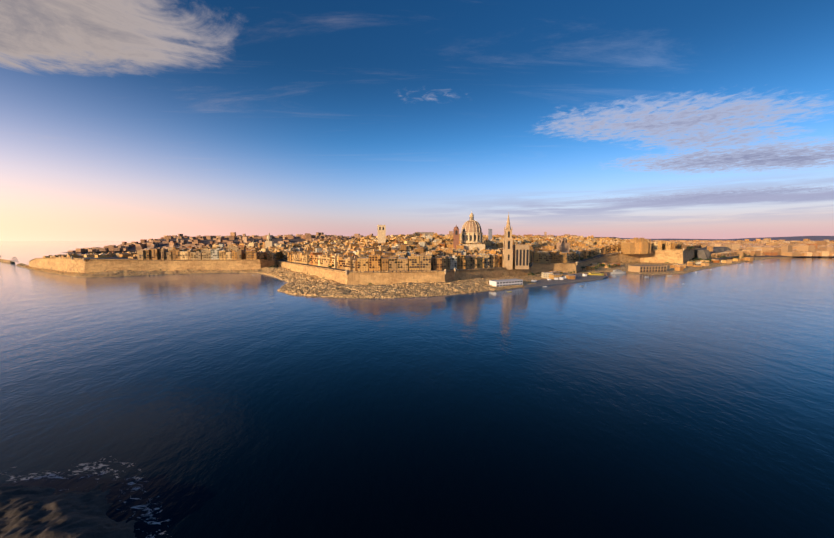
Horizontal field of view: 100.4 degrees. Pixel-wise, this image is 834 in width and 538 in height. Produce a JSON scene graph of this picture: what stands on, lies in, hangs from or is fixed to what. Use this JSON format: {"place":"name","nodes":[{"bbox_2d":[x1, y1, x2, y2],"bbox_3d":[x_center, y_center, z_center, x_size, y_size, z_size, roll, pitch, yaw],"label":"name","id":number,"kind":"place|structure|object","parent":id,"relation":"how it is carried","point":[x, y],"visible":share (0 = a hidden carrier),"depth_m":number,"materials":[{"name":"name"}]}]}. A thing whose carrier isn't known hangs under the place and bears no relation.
{"place":"outdoors","nodes":[
{"label":"outdoors","id":0,"kind":"place"},
{"bbox_2d":[0,483,137,537],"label":"shore rock","id":1,"kind":"object","parent":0,"point":[35,512],"visible":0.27,"depth_m":86.07,"materials":[{"name":"brown stone"}]},
{"bbox_2d":[61,237,622,252],"bbox_3d":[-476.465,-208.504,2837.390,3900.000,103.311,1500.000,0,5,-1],"label":"kalkara hill land","id":2,"kind":"structure","parent":0,"point":[275,240],"depth_m":2435.61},
{"bbox_2d":[68,231,579,251],"bbox_3d":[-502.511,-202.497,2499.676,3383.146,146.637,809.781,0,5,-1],"label":"city buildings","id":3,"kind":"structure","parent":2,"relation":"on","point":[141,245],"depth_m":2388.36,"materials":[{"name":"beige stone"}]},
{"bbox_2d":[30,246,738,272],"bbox_3d":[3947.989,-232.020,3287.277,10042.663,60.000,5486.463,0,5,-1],"label":"city ground","id":4,"kind":"structure","parent":0,"point":[704,253],"depth_m":853.11,"materials":[{"name":"beige stone"}]},
{"bbox_2d":[265,233,273,248],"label":"church","id":5,"kind":"structure","parent":4,"relation":"on","point":[269,242],"depth_m":1033.97,"materials":[{"name":"stone"}]},
{"bbox_2d":[71,248,683,275],"bbox_3d":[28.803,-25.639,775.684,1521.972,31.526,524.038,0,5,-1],"label":"bastion watch turrets","id":6,"kind":"object","parent":4,"relation":"on","point":[347,270],"visible":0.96,"depth_m":562.28,"materials":[{"name":"stone"}]},
{"bbox_2d":[377,225,385,245],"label":"palace tower","id":7,"kind":"structure","parent":4,"relation":"on","point":[381,229],"depth_m":845.83,"materials":[{"name":"stone"}]},
{"bbox_2d":[415,232,433,235],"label":"building","id":8,"kind":"structure","parent":4,"relation":"on","point":[428,233],"depth_m":1094.36,"materials":[{"name":"stone"}]},
{"bbox_2d":[43,232,833,270],"bbox_3d":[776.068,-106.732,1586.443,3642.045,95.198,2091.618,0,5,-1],"label":"city buildings","id":9,"kind":"structure","parent":4,"relation":"on","point":[413,251],"depth_m":803.99,"materials":[{"name":"beige stone"}]},
{"bbox_2d":[453,225,458,249],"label":"bell tower","id":10,"kind":"structure","parent":4,"relation":"on","point":[455,235],"depth_m":762.18,"materials":[{"name":"red stone"}]},
{"bbox_2d":[459,213,484,250],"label":"domed church","id":11,"kind":"structure","parent":4,"relation":"on","point":[471,230],"depth_m":777.00,"materials":[{"name":"stone"}]},
{"bbox_2d":[488,229,491,239],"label":"tower block","id":12,"kind":"structure","parent":4,"relation":"on","point":[489,234],"depth_m":997.33,"materials":[{"name":"concrete"}]},
{"bbox_2d":[264,247,756,275],"bbox_3d":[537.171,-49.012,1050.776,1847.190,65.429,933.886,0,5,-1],"label":"trees","id":13,"kind":"object","parent":4,"relation":"on","point":[582,258],"visible":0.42,"depth_m":889.27,"materials":[{"name":"green plant"}]},
{"bbox_2d":[502,212,528,269],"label":"church with spire","id":14,"kind":"structure","parent":4,"relation":"on","point":[515,256],"depth_m":648.31,"materials":[{"name":"stone"}]},
{"bbox_2d":[556,237,569,252],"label":"church","id":15,"kind":"structure","parent":4,"relation":"on","point":[563,245],"depth_m":812.55,"materials":[{"name":"stone"}]},
{"bbox_2d":[621,241,650,253],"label":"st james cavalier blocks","id":16,"kind":"structure","parent":4,"relation":"on","point":[641,247],"depth_m":1016.89,"materials":[{"name":"beige stone"}]},
{"bbox_2d":[630,238,647,242],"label":"building","id":17,"kind":"structure","parent":16,"relation":"on","point":[636,240],"depth_m":1026.02,"materials":[{"name":"beige stone"}]},
{"bbox_2d":[17,257,790,298],"bbox_3d":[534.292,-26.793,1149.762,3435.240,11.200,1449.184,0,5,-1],"label":"rocky shore","id":18,"kind":"structure","parent":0,"point":[301,283],"depth_m":544.43,"materials":[{"name":"beige stone"}]},
{"bbox_2d":[29,247,703,284],"bbox_3d":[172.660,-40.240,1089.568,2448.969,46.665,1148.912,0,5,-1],"label":"fort wall","id":19,"kind":"structure","parent":18,"relation":"on","point":[78,265],"depth_m":736.28,"materials":[{"name":"beige stone"}]},
{"bbox_2d":[489,279,522,286],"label":"waterfront building","id":20,"kind":"structure","parent":18,"relation":"on","point":[503,282],"depth_m":525.70,"materials":[{"name":"white paint"}]},
{"bbox_2d":[524,273,607,287],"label":"quay","id":21,"kind":"structure","parent":18,"relation":"on","point":[578,278],"depth_m":599.46,"materials":[{"name":"concrete"}]},
{"bbox_2d":[531,274,586,281],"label":"waterfront buildings","id":22,"kind":"structure","parent":21,"relation":"on","point":[562,277],"depth_m":610.26,"materials":[{"name":"white paint"}]},
{"bbox_2d":[541,256,753,278],"bbox_3d":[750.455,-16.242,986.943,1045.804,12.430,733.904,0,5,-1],"label":"town buildings","id":23,"kind":"structure","parent":18,"relation":"on","point":[556,274],"depth_m":880.31,"materials":[{"name":"beige stone"}]},
{"bbox_2d":[628,265,666,271],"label":"building","id":24,"kind":"structure","parent":18,"relation":"on","point":[647,268],"depth_m":769.25,"materials":[{"name":"beige stone"}]},
{"bbox_2d":[0,241,833,537],"bbox_3d":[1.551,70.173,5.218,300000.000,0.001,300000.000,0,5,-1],"label":"sea water","id":25,"kind":"structure","parent":0,"point":[699,404],"depth_m":150.78,"materials":[{"name":"blue liquid"}]},
{"bbox_2d":[0,259,14,262],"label":"breakwater","id":26,"kind":"object","parent":25,"relation":"in","point":[4,260],"visible":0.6,"depth_m":1148.45,"materials":[{"name":"stone"}]},
{"bbox_2d":[5,456,169,537],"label":"shore foam","id":27,"kind":"object","parent":25,"relation":"on","point":[100,466],"visible":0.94,"depth_m":103.18,"materials":[{"name":"grey"}]},
{"bbox_2d":[587,273,603,275],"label":"waterfront building","id":28,"kind":"structure","parent":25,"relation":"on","point":[600,274],"depth_m":694.15,"materials":[{"name":"yellow"}]},
{"bbox_2d":[611,270,625,273],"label":"harbour ferry","id":29,"kind":"object","parent":25,"relation":"on","point":[618,272],"visible":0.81,"depth_m":742.90,"materials":[{"name":"grey"}]},
{"bbox_2d":[0,0,833,240],"label":"sky","id":30,"kind":"structure","parent":0,"point":[121,120],"materials":[{"name":"blue"}]},
{"bbox_2d":[533,235,833,240],"bbox_3d":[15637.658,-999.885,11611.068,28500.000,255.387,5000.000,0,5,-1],"label":"hills","id":31,"kind":"structure","parent":0,"point":[811,238],"depth_m":10467.71,"materials":[{"name":"grey"}]},
{"bbox_2d":[651,240,833,256],"bbox_3d":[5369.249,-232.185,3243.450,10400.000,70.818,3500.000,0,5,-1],"label":"distant shoreline","id":32,"kind":"structure","parent":0,"point":[784,256],"depth_m":1470.20,"materials":[{"name":"brown stone"}]},
{"bbox_2d":[624,238,833,255],"bbox_3d":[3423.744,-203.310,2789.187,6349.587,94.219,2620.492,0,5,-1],"label":"distant buildings","id":33,"kind":"structure","parent":32,"relation":"on","point":[808,247],"depth_m":1656.61,"materials":[{"name":"beige stone"}]}
]}

